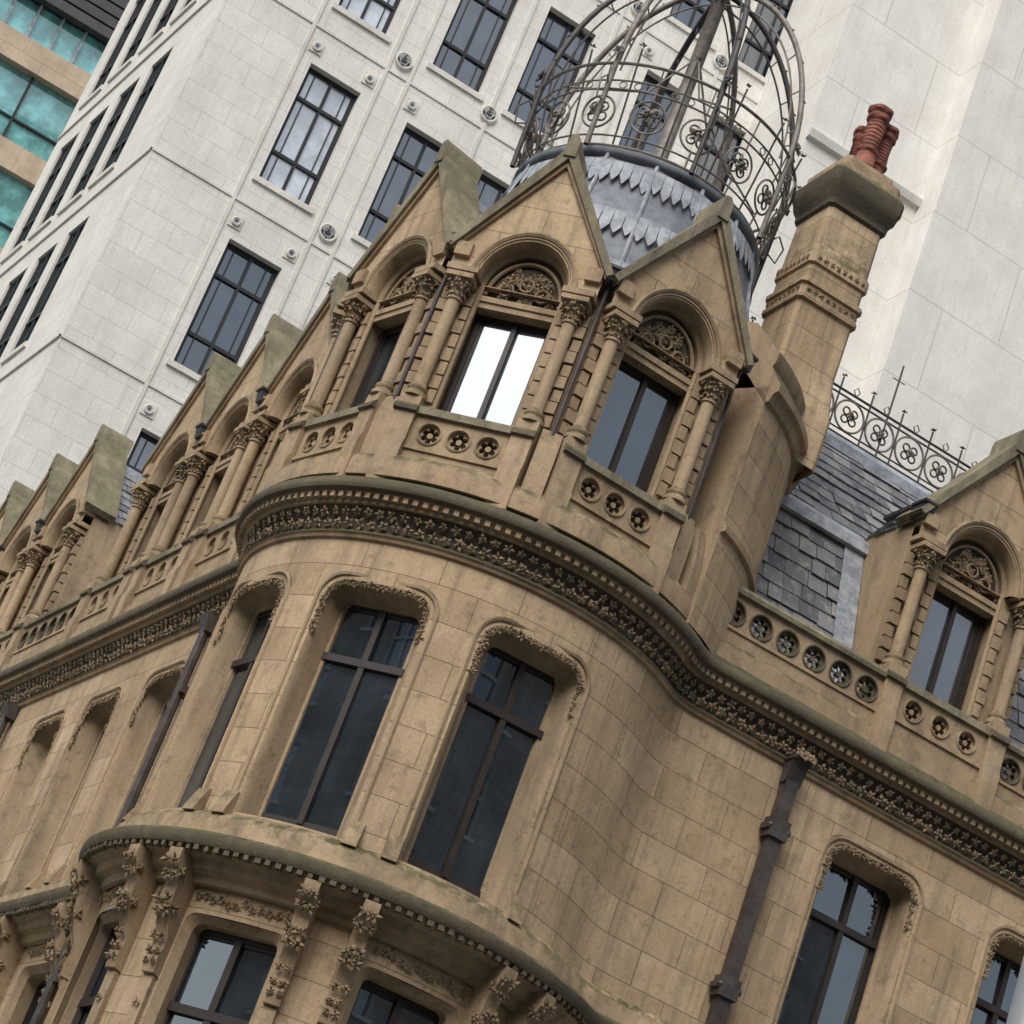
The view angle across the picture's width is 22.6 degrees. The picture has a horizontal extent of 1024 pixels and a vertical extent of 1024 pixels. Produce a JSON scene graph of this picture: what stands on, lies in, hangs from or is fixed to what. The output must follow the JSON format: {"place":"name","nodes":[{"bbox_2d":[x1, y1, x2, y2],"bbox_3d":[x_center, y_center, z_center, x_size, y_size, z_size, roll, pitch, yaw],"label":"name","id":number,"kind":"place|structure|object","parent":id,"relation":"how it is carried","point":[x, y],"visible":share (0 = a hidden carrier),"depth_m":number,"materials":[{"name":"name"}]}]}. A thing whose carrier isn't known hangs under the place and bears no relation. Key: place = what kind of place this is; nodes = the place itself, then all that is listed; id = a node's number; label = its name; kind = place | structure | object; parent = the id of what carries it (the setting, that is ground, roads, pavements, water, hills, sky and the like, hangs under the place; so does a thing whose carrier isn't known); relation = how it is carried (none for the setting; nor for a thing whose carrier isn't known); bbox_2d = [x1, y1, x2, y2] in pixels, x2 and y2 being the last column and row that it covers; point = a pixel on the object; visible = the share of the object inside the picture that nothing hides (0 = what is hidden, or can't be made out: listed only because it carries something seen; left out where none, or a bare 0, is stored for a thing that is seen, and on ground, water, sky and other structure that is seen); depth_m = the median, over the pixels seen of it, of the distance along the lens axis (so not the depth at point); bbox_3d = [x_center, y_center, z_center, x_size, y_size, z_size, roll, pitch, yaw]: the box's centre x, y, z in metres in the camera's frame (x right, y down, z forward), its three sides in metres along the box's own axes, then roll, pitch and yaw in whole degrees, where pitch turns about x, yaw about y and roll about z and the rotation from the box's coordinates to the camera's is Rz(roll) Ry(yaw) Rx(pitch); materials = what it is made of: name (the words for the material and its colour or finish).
{"place":"outdoors","nodes":[
{"label":"outdoors","id":0,"kind":"place"},
{"bbox_2d":[1006,956,1023,1023],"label":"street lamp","id":1,"kind":"object","parent":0,"point":[1016,1014],"depth_m":10.46,"materials":[{"name":"metal"}]},
{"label":"pavement","id":2,"kind":"structure","parent":0,"visible":0},
{"bbox_2d":[0,145,1011,1004],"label":"leadwork","id":3,"kind":"object","parent":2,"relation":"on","point":[644,203],"visible":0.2,"depth_m":31.22,"materials":[{"name":"metal"}]},
{"bbox_2d":[0,134,1023,810],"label":"gabled dormers","id":4,"kind":"object","parent":3,"relation":"on","point":[544,222],"visible":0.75,"depth_m":30.57,"materials":[{"name":"stone"}]},
{"bbox_2d":[0,269,1023,1023],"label":"carved foliage","id":5,"kind":"object","parent":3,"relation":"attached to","point":[660,335],"visible":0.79,"depth_m":29.11,"materials":[{"name":"stone"}]},
{"bbox_2d":[0,268,1023,726],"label":"columns","id":6,"kind":"structure","parent":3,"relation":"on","point":[224,498],"depth_m":30.60,"materials":[{"name":"stone"}]},
{"bbox_2d":[114,442,1023,778],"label":"roof slates","id":7,"kind":"object","parent":3,"relation":"on","point":[800,570],"visible":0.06,"depth_m":32.11,"materials":[{"name":"grey stone"}]},
{"bbox_2d":[751,316,976,492],"bbox_3d":[5.986,-0.832,35.319,7.840,1.650,0.125,30,-26,-18],"label":"ridge cresting","id":8,"kind":"object","parent":7,"relation":"on","point":[880,433],"visible":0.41,"depth_m":34.93,"materials":[{"name":"black metal"}]},
{"bbox_2d":[510,0,805,294],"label":"iron crown","id":9,"kind":"object","parent":3,"relation":"on","point":[708,22],"visible":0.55,"depth_m":32.54},
{"bbox_2d":[740,155,903,482],"bbox_3d":[3.749,-2.456,32.215,1.090,4.420,1.090,30,-26,-18],"label":"chimney stack","id":10,"kind":"object","parent":3,"relation":"on","point":[848,210],"visible":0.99,"depth_m":32.08,"materials":[{"name":"stone"}]},
{"bbox_2d":[849,103,898,173],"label":"chimney pots","id":11,"kind":"object","parent":10,"relation":"on","point":[874,139],"visible":0.75,"depth_m":33.24,"materials":[{"name":"ceramic"}]},
{"bbox_2d":[0,387,1023,1023],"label":"ashlar walls","id":12,"kind":"structure","parent":2,"relation":"on","point":[640,867],"depth_m":28.31,"materials":[{"name":"stone"}]},
{"bbox_2d":[0,611,817,1023],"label":"rainwater pipes","id":13,"kind":"object","parent":12,"relation":"attached to","point":[726,981],"visible":0.98,"depth_m":29.16,"materials":[{"name":"metal"}]},
{"bbox_2d":[0,321,1023,1023],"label":"cornices and mouldings","id":14,"kind":"object","parent":12,"relation":"attached to","point":[478,945],"visible":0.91,"depth_m":27.81,"materials":[{"name":"stone"}]},
{"bbox_2d":[0,405,1023,828],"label":"balustrade","id":15,"kind":"object","parent":12,"relation":"on","point":[938,739],"visible":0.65,"depth_m":29.97,"materials":[{"name":"stone"}]},
{"bbox_2d":[22,315,1020,1023],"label":"window frames","id":16,"kind":"structure","parent":12,"relation":"attached to","point":[362,665],"depth_m":28.24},
{"bbox_2d":[27,324,1018,1023],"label":"window glass","id":17,"kind":"object","parent":16,"relation":"in","point":[453,790],"visible":0.37,"depth_m":27.58,"materials":[{"name":"black glass"}]},
{"label":"ground","id":18,"kind":"structure","parent":0,"visible":0},
{"bbox_2d":[0,0,129,253],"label":"glass office building","id":19,"kind":"structure","parent":18,"relation":"on","point":[51,52],"depth_m":100.19,"materials":[{"name":"teal glass"}]},
{"bbox_2d":[0,0,1023,946],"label":"stone walls","id":20,"kind":"structure","parent":18,"relation":"on","point":[174,200],"depth_m":60.22,"materials":[{"name":"white stone"}]},
{"bbox_2d":[0,0,789,473],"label":"window frames","id":21,"kind":"structure","parent":20,"relation":"attached to","point":[66,252],"depth_m":61.14,"materials":[{"name":"black metal"}]},
{"bbox_2d":[0,0,792,469],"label":"window glass","id":22,"kind":"object","parent":21,"relation":"in","point":[238,262],"visible":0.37,"depth_m":60.28,"materials":[{"name":"grey glass"}]}
]}

